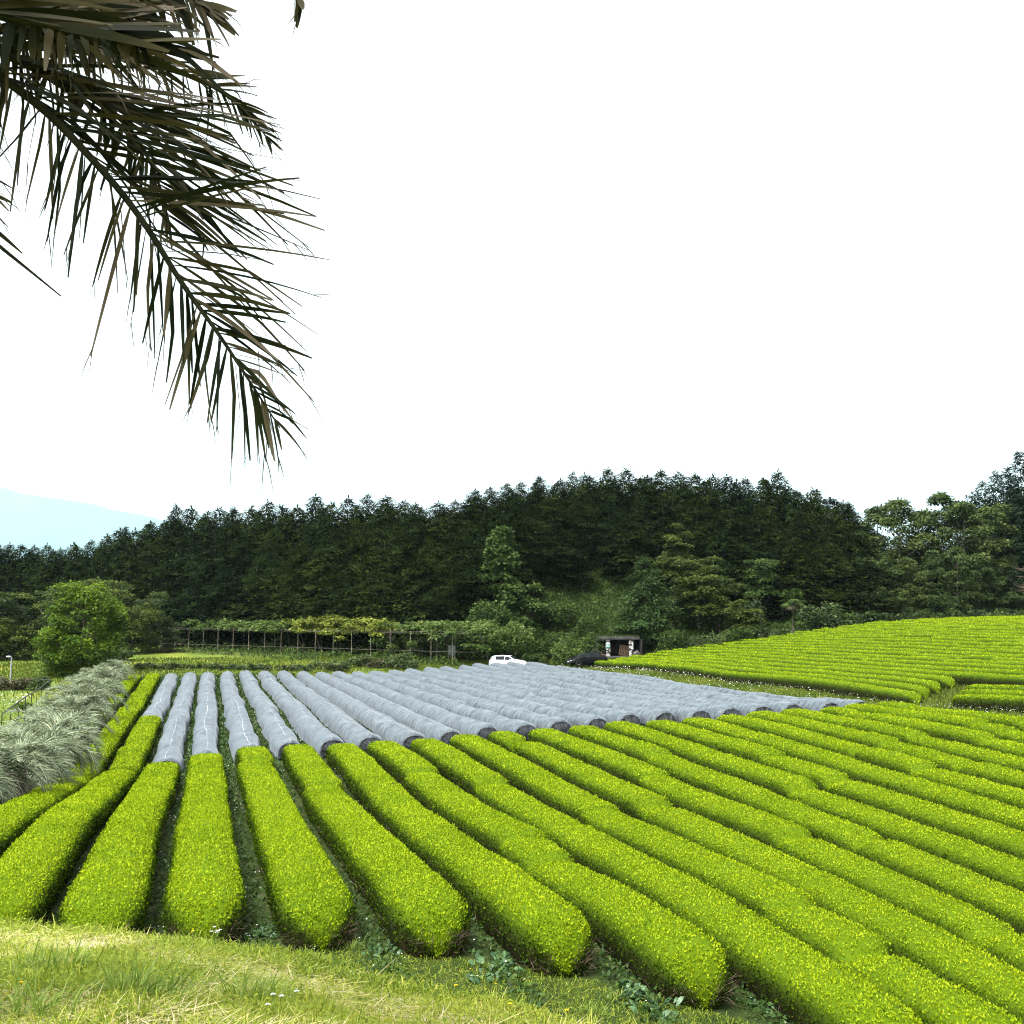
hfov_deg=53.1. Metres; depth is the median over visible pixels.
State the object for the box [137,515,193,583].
conifer
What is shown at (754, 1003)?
dock plant
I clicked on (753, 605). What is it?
bush
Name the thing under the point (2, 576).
conifer
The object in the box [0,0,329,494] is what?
date palm
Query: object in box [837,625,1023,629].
tea hedge
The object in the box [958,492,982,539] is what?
cedar
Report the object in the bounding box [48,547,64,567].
conifer
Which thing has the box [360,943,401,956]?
dock plant
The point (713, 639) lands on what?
bush
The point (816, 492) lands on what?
conifer
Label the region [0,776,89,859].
tea hedge
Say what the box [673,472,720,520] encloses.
conifer
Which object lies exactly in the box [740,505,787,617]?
conifer
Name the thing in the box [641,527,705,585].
conifer
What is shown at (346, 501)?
conifer
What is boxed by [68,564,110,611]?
conifer
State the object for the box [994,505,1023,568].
cedar
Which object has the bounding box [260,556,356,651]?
conifer
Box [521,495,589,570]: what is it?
conifer
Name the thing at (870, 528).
conifer
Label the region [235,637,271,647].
bush
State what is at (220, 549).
conifer
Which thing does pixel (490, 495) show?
conifer
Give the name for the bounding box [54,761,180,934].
tea hedge
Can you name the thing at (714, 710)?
net cover
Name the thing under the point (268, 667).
hedge bush
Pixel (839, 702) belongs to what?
net cover
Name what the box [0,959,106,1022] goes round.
grass tuft
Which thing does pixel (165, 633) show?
maple tree
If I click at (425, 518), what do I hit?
conifer
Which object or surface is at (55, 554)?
conifer
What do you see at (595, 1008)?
grass tuft
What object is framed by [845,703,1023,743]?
tea hedge
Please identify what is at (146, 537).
conifer
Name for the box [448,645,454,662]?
cabinet
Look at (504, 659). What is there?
parked car
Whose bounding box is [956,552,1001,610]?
leafy tree
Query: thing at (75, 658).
round tree
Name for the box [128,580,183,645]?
conifer
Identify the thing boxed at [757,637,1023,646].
tea hedge
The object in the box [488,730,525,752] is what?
tea hedge
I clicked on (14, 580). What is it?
conifer
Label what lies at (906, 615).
bush
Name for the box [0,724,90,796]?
ornamental grass
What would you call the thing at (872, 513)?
leafy tree
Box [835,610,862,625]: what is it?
bush
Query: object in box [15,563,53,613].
conifer
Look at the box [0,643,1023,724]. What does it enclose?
meadow grass
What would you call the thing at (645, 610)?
young conifer
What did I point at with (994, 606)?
leafy tree
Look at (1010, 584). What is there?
cedar
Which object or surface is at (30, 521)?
mountain
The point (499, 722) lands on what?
net cover
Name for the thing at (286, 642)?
bush
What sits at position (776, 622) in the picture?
undergrowth
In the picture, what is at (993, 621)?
tea hedge
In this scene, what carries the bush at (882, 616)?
on the ground at (586, 977)
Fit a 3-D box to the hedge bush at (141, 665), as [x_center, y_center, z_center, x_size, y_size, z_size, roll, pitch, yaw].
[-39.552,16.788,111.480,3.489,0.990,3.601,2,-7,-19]
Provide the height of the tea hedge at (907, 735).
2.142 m
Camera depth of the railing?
69.64 m
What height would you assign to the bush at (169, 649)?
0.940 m
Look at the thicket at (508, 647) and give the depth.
122.65 m
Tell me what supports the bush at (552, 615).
on the ground at (586, 977)
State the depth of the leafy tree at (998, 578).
151.23 m
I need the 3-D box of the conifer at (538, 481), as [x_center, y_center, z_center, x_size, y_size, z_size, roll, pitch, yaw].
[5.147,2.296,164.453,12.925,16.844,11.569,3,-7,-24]
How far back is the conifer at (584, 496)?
164.95 m
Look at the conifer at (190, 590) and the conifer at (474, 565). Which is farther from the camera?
the conifer at (190, 590)
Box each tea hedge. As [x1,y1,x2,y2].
[0,769,136,925]
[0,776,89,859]
[54,674,141,778]
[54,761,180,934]
[69,673,161,779]
[109,715,161,778]
[156,753,252,944]
[234,746,358,952]
[281,743,476,958]
[325,742,600,978]
[366,740,740,1010]
[409,738,923,1023]
[449,734,1023,1023]
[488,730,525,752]
[513,741,1023,1022]
[527,728,1023,973]
[567,725,1023,935]
[584,660,922,704]
[603,721,1023,893]
[608,659,930,699]
[617,657,941,693]
[629,654,955,688]
[644,719,1023,859]
[646,653,1023,684]
[656,650,1023,674]
[673,648,1023,669]
[681,717,1023,832]
[688,646,1023,665]
[701,644,1023,661]
[716,714,1023,809]
[717,642,1023,657]
[727,641,1023,654]
[738,638,1023,649]
[747,710,1023,789]
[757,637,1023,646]
[769,635,1023,642]
[780,708,1023,772]
[782,633,1023,639]
[795,630,1023,635]
[813,629,1023,633]
[819,706,1023,757]
[821,627,1023,631]
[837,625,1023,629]
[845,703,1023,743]
[853,623,1023,626]
[866,621,1023,624]
[874,620,1023,622]
[876,700,1023,731]
[895,618,1023,621]
[909,618,1023,620]
[921,617,1023,619]
[929,617,1020,618]
[946,616,1018,617]
[951,693,1023,711]
[959,688,1023,695]
[965,683,1023,690]
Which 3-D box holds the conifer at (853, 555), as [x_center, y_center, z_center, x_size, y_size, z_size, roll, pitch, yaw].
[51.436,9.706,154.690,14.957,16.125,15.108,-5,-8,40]
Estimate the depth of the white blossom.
5.08 m
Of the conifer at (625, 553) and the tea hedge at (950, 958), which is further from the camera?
the conifer at (625, 553)
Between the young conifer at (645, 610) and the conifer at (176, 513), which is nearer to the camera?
the young conifer at (645, 610)
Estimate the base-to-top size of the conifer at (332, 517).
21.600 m
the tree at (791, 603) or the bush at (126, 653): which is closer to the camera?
the bush at (126, 653)
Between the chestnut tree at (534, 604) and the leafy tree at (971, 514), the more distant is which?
the leafy tree at (971, 514)
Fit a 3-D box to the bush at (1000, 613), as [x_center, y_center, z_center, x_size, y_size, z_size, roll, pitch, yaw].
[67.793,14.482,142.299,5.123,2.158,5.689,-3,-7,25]
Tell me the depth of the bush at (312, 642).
136.66 m
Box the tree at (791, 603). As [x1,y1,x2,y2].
[779,588,805,632]
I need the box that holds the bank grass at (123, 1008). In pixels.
[0,905,755,1023]
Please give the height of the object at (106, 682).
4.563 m
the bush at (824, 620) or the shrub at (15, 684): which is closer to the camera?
the shrub at (15, 684)
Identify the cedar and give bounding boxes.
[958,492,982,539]
[968,480,995,534]
[970,504,997,540]
[976,470,1023,538]
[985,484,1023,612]
[990,451,1023,537]
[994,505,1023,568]
[995,465,1019,503]
[995,515,1022,558]
[995,555,1023,611]
[998,495,1023,531]
[1002,531,1023,603]
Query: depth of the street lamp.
90.98 m
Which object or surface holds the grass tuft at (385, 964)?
on the ground at (586, 977)
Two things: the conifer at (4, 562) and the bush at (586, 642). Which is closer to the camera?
the bush at (586, 642)
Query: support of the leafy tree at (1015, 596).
on the ground at (586, 977)
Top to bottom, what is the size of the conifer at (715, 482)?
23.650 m
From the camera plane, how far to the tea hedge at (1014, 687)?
60.40 m
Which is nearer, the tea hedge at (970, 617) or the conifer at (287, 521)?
the tea hedge at (970, 617)
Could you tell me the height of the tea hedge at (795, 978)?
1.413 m
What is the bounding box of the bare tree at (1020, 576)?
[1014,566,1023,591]
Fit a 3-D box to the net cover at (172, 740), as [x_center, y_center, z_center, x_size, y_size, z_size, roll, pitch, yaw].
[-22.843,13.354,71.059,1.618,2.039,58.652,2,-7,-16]
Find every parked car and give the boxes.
[489,655,526,665]
[566,653,607,665]
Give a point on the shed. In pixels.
(616, 641)
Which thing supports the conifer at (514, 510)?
on the ground at (586, 977)
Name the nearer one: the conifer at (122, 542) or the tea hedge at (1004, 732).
the tea hedge at (1004, 732)
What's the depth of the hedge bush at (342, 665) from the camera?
109.83 m
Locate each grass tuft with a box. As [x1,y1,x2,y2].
[0,933,111,972]
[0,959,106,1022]
[49,944,225,1000]
[212,967,309,1005]
[341,933,367,951]
[368,955,408,970]
[569,998,614,1018]
[596,985,642,1003]
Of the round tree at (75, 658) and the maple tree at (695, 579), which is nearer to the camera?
the round tree at (75, 658)
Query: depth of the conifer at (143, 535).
180.73 m
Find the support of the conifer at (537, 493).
on the ground at (586, 977)
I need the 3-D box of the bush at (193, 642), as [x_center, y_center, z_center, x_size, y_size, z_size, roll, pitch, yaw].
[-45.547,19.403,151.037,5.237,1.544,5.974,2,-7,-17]
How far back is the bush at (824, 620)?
126.58 m
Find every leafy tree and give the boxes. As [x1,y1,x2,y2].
[847,503,904,560]
[857,557,913,612]
[857,585,889,618]
[865,497,936,589]
[879,590,914,613]
[891,557,928,609]
[894,509,951,594]
[904,586,938,612]
[910,549,954,606]
[912,491,974,596]
[920,594,957,616]
[930,500,1000,613]
[937,546,983,612]
[954,590,987,613]
[956,504,1023,595]
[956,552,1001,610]
[969,502,1023,595]
[971,558,1009,611]
[977,596,1012,614]
[982,557,1014,605]
[1005,590,1023,612]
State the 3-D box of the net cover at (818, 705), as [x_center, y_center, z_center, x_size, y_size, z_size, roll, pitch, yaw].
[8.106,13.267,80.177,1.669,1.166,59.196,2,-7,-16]
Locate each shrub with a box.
[0,676,11,689]
[7,677,32,689]
[26,675,51,690]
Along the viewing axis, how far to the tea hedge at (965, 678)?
71.99 m
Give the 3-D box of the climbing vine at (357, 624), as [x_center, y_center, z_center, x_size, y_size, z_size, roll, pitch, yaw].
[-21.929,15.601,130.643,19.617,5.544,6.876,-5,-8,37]
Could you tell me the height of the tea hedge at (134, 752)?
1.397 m
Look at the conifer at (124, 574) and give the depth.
167.54 m
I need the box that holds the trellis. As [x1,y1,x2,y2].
[161,627,474,663]
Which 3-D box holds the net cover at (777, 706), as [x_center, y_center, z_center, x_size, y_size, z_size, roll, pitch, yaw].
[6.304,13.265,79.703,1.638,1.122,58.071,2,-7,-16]
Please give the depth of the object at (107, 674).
79.73 m
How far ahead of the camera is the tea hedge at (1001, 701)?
55.91 m
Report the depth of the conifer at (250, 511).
169.51 m
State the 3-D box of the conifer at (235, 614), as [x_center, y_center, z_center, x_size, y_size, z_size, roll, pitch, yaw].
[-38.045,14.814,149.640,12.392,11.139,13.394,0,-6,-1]
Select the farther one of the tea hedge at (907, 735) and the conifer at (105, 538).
the conifer at (105, 538)
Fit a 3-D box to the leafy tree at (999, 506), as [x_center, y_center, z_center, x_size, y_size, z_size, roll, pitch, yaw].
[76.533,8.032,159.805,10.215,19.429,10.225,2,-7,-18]
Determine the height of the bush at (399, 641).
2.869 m
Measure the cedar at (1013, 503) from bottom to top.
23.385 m
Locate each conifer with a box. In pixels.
[0,542,23,581]
[0,545,18,590]
[0,570,28,610]
[0,571,20,595]
[0,597,40,642]
[1,544,41,589]
[2,599,44,643]
[12,550,40,586]
[15,548,80,604]
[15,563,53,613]
[21,603,75,642]
[26,545,46,571]
[30,603,90,639]
[33,542,54,568]
[39,564,81,612]
[42,544,93,590]
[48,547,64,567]
[51,541,80,569]
[64,604,121,642]
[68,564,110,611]
[72,540,97,566]
[73,540,112,579]
[87,528,129,572]
[88,532,113,566]
[98,546,144,639]
[99,526,139,578]
[104,519,162,584]
[107,527,142,576]
[108,576,166,643]
[112,535,183,642]
[124,526,156,547]
[125,520,168,569]
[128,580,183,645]
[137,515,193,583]
[137,534,208,636]
[139,505,201,567]
[155,503,191,543]
[158,572,219,645]
[166,535,240,646]
[168,513,224,636]
[174,506,235,578]
[178,565,256,647]
[187,529,268,647]
[191,512,245,580]
[193,510,216,547]
[196,505,270,561]
[213,576,276,641]
[217,506,249,538]
[225,508,280,580]
[238,529,292,638]
[244,499,279,538]
[244,560,305,644]
[247,504,314,582]
[248,511,306,569]
[249,492,340,633]
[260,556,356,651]
[261,504,298,547]
[265,539,319,640]
[273,505,344,575]
[278,528,364,648]
[296,566,391,654]
[305,502,350,566]
[307,495,360,558]
[323,527,396,616]
[324,562,438,653]
[336,495,406,563]
[337,493,377,546]
[337,505,372,575]
[355,500,415,580]
[363,522,419,637]
[377,499,412,534]
[379,502,446,588]
[390,554,445,639]
[396,534,465,620]
[405,500,458,548]
[409,504,481,559]
[410,551,483,622]
[417,505,441,547]
[438,499,471,542]
[447,545,527,619]
[449,487,498,549]
[460,507,528,571]
[482,486,502,519]
[483,487,542,554]
[492,483,525,518]
[497,539,548,598]
[505,512,581,580]
[509,480,531,510]
[518,482,564,525]
[518,524,602,584]
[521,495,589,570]
[523,475,554,515]
[544,478,578,521]
[548,482,566,504]
[559,499,605,567]
[560,471,588,509]
[563,471,605,547]
[576,475,601,503]
[578,500,637,568]
[582,478,646,560]
[584,516,661,581]
[592,466,645,518]
[594,467,646,540]
[597,554,692,648]
[621,474,677,545]
[629,469,673,528]
[631,475,658,493]
[636,496,688,552]
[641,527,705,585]
[659,531,720,596]
[660,470,697,515]
[660,478,704,537]
[669,477,745,563]
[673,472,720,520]
[675,492,716,584]
[694,504,772,599]
[700,473,729,509]
[704,528,748,601]
[708,472,774,529]
[709,478,781,545]
[722,538,814,621]
[734,475,761,517]
[739,478,796,558]
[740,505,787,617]
[752,477,784,512]
[757,535,841,620]
[758,468,818,540]
[771,485,847,602]
[786,493,870,587]
[789,490,818,529]
[795,487,847,538]
[801,547,875,623]
[805,526,861,609]
[818,497,870,547]
[823,500,880,557]
[833,525,894,607]
[836,558,910,623]
[841,501,869,553]
[863,524,901,565]
[872,549,921,589]
[904,547,936,608]
[942,533,989,611]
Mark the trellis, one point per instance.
(315, 631)
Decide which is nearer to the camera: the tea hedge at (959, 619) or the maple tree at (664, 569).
the tea hedge at (959, 619)
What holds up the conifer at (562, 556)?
on the ground at (586, 977)
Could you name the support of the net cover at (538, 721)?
on the ground at (586, 977)
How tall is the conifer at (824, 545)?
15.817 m
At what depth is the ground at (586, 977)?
16.74 m
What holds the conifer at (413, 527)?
on the ground at (586, 977)
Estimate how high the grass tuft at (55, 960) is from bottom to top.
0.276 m
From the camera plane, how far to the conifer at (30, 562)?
179.35 m
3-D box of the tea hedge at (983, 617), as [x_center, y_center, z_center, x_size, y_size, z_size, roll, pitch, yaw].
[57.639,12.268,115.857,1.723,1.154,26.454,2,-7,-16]
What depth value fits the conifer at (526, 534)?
147.90 m
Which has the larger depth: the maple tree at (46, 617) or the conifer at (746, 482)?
the conifer at (746, 482)
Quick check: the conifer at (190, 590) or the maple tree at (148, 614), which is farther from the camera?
the conifer at (190, 590)
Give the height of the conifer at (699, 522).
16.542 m
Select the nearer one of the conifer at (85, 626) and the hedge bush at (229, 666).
the hedge bush at (229, 666)
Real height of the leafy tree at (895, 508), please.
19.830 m
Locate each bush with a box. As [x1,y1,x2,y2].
[10,701,32,709]
[107,647,134,660]
[132,662,162,668]
[143,647,181,652]
[154,662,181,669]
[160,636,186,647]
[178,663,216,668]
[185,639,207,647]
[207,640,241,647]
[208,663,242,669]
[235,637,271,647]
[242,663,263,670]
[258,637,289,648]
[261,664,295,670]
[283,636,310,647]
[285,663,314,671]
[305,634,335,650]
[308,658,351,670]
[329,636,359,650]
[343,653,379,666]
[352,635,384,651]
[366,658,391,668]
[376,634,414,653]
[381,652,419,668]
[403,634,437,656]
[428,634,462,657]
[450,635,487,660]
[521,652,548,664]
[523,628,560,658]
[534,601,585,627]
[545,641,588,664]
[556,632,608,658]
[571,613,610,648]
[654,627,694,651]
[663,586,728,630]
[682,630,726,648]
[695,598,767,631]
[714,626,758,641]
[745,626,794,637]
[790,601,844,630]
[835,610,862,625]
[859,609,893,623]
[891,610,920,620]
[913,609,943,618]
[932,608,965,617]
[962,609,994,616]
[986,609,1017,615]
[1012,609,1023,615]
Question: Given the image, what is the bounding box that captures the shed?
[596,634,641,657]
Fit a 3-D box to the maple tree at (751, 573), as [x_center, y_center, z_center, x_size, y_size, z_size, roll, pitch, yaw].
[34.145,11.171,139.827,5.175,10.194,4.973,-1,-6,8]
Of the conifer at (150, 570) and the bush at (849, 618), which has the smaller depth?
the bush at (849, 618)
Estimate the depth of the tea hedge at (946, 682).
78.43 m
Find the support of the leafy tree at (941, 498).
on the ground at (586, 977)
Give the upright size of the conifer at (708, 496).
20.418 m
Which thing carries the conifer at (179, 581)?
on the ground at (586, 977)
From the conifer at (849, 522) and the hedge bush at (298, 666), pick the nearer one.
the hedge bush at (298, 666)
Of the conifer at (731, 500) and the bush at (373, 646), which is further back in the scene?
the conifer at (731, 500)
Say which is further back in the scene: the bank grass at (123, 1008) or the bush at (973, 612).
the bush at (973, 612)
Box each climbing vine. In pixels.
[181,616,305,650]
[280,613,395,653]
[369,618,512,664]
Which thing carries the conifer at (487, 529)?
on the ground at (586, 977)
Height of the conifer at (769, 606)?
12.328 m
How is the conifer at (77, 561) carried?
on the ground at (586, 977)
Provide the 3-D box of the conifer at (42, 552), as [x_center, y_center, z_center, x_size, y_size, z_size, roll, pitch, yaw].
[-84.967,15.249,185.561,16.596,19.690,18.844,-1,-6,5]
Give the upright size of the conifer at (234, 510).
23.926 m
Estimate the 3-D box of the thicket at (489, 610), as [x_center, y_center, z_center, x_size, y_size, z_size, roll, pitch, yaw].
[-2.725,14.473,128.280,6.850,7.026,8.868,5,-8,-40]
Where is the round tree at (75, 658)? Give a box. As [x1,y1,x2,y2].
[28,580,129,676]
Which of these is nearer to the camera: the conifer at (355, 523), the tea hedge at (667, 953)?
the tea hedge at (667, 953)
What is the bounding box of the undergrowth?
[9,562,851,669]
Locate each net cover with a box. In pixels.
[142,673,177,724]
[152,672,196,771]
[191,671,218,755]
[220,671,259,761]
[239,670,298,758]
[258,671,343,756]
[277,670,382,753]
[296,671,425,748]
[315,672,460,744]
[332,671,497,740]
[351,671,535,740]
[368,671,569,733]
[388,670,607,729]
[405,668,640,724]
[423,667,675,724]
[439,666,710,722]
[458,665,740,719]
[471,663,771,715]
[490,663,801,712]
[507,662,837,711]
[525,662,867,706]
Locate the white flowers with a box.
[2,666,1023,1022]
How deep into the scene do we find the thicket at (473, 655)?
123.09 m
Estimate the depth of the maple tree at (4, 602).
130.23 m
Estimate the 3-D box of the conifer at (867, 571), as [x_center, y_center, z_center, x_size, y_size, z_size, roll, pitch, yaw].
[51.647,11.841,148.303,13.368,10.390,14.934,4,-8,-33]
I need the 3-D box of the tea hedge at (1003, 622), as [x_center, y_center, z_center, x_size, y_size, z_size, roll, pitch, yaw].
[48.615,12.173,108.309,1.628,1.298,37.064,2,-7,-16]
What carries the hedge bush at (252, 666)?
on the ground at (586, 977)
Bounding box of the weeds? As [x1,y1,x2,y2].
[45,667,793,1023]
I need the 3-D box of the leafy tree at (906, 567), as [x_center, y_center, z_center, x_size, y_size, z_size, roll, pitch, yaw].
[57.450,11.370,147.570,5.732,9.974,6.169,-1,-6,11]
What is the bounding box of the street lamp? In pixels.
[6,656,11,684]
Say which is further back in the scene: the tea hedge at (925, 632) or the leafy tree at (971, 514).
the leafy tree at (971, 514)
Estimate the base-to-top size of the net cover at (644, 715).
1.006 m
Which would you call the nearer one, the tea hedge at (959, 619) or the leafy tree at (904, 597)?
the tea hedge at (959, 619)
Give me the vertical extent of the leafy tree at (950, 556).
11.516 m
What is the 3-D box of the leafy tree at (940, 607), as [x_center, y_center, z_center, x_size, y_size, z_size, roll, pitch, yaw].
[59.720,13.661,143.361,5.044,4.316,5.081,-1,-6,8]
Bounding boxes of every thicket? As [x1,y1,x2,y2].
[439,629,509,660]
[464,599,523,648]
[482,620,538,657]
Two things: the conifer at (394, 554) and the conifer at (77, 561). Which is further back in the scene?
the conifer at (77, 561)
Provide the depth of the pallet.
126.62 m
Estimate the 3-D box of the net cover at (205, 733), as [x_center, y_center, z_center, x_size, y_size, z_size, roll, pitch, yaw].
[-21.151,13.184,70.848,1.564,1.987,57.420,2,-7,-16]
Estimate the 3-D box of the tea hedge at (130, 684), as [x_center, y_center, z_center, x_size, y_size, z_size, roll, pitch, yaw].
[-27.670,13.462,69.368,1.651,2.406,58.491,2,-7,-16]
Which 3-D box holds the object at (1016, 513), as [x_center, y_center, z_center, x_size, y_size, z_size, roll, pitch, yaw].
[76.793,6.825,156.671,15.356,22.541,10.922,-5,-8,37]
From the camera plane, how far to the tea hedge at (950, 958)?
21.35 m
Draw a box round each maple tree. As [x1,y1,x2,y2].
[0,592,64,660]
[0,598,30,659]
[29,589,84,657]
[74,577,135,650]
[105,588,170,653]
[132,597,185,652]
[650,552,698,613]
[659,523,694,618]
[669,556,728,634]
[691,574,748,633]
[722,593,764,638]
[743,557,781,623]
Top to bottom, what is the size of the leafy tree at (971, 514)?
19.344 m
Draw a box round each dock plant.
[241,926,278,939]
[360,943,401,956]
[466,964,511,983]
[468,950,525,972]
[604,979,657,1005]
[627,996,683,1021]
[748,997,793,1023]
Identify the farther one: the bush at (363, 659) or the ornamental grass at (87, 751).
the bush at (363, 659)
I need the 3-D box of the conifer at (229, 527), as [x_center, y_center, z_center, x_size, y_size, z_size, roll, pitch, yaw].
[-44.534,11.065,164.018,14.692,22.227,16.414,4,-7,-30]
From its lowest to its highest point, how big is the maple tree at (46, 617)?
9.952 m
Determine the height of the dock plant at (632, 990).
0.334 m
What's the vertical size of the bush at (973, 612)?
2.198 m
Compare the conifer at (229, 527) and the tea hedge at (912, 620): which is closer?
the tea hedge at (912, 620)
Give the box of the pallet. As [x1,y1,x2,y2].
[619,645,628,655]
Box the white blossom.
[266,990,298,1016]
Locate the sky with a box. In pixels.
[0,0,1023,548]
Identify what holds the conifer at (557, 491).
on the ground at (586, 977)
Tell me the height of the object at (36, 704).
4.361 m
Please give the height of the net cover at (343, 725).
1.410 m
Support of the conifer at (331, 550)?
on the ground at (586, 977)
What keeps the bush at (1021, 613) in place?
on the ground at (586, 977)
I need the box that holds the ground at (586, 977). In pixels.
[0,569,1023,1023]
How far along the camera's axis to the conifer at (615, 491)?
163.63 m
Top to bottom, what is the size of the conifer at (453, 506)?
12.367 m
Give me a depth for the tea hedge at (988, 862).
29.34 m
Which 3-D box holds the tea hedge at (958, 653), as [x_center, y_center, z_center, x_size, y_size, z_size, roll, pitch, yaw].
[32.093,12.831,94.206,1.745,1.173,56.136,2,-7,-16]
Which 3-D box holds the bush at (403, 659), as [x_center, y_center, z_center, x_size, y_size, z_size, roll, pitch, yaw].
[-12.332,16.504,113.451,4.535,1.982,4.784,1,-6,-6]
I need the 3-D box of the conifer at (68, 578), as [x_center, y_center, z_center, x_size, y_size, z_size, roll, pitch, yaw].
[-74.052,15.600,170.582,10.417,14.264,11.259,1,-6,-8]
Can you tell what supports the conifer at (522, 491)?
on the ground at (586, 977)
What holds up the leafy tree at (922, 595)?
on the ground at (586, 977)
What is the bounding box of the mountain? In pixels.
[0,488,193,558]
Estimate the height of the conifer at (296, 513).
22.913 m
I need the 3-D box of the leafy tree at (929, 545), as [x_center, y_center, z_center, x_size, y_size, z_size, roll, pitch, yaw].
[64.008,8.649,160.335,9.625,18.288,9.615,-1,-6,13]
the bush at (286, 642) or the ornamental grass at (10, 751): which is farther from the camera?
the bush at (286, 642)
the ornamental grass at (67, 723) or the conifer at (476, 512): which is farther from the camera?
the conifer at (476, 512)
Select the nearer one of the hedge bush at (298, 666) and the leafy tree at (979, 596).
the hedge bush at (298, 666)
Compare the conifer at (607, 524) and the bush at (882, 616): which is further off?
the conifer at (607, 524)
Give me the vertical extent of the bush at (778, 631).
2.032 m
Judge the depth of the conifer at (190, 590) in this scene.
154.74 m
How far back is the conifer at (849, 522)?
163.29 m
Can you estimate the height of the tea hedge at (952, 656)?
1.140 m
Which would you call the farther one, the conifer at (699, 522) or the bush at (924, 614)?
the conifer at (699, 522)
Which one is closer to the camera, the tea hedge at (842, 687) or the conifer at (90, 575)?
the tea hedge at (842, 687)
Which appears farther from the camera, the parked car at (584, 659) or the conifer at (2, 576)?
the conifer at (2, 576)
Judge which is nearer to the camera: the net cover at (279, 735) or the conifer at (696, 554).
the net cover at (279, 735)
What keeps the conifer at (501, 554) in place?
on the ground at (586, 977)
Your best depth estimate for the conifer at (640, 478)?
173.29 m
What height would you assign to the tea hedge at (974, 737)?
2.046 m
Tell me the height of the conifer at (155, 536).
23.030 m
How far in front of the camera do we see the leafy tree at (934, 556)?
148.80 m
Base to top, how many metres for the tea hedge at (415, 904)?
1.577 m
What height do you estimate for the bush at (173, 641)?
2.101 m
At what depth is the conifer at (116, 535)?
181.46 m
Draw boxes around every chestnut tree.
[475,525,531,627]
[510,581,549,639]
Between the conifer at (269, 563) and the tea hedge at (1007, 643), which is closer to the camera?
the tea hedge at (1007, 643)
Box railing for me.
[0,680,50,734]
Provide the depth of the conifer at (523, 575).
140.87 m
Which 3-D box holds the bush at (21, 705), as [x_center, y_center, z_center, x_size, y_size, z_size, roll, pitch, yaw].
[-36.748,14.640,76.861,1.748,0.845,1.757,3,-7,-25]
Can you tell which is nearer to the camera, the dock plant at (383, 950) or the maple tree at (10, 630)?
the dock plant at (383, 950)
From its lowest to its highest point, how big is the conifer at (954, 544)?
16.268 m
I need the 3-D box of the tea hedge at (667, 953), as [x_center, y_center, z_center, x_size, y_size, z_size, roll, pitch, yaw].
[-1.379,8.700,29.691,1.799,1.285,30.636,2,-7,-16]
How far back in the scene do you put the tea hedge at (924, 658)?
85.03 m
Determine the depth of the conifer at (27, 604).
166.12 m
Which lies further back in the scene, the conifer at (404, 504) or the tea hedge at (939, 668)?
the conifer at (404, 504)
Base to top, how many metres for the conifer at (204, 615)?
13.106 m
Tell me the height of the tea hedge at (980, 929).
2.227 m
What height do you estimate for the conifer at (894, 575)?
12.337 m
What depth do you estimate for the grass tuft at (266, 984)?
5.71 m
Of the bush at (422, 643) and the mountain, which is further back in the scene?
the mountain
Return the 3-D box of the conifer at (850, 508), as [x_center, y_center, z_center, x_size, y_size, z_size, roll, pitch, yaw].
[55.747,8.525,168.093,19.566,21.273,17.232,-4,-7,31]
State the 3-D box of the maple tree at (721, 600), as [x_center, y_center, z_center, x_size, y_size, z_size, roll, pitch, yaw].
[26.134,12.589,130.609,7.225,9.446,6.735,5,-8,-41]
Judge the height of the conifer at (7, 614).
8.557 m
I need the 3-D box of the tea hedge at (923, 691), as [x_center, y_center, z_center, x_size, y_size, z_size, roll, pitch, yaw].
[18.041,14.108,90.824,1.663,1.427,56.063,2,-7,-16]
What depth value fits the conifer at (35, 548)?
187.51 m
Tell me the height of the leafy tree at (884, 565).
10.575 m
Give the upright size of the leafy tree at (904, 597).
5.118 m
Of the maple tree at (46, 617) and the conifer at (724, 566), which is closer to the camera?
the maple tree at (46, 617)
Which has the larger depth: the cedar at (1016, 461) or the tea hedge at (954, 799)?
the cedar at (1016, 461)
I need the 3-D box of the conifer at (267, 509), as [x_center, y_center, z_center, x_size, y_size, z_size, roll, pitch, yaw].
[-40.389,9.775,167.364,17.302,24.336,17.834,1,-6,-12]
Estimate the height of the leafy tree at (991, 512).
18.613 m
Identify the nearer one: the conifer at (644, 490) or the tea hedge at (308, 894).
the tea hedge at (308, 894)
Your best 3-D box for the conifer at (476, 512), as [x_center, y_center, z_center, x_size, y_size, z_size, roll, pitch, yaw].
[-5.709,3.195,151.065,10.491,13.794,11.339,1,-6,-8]

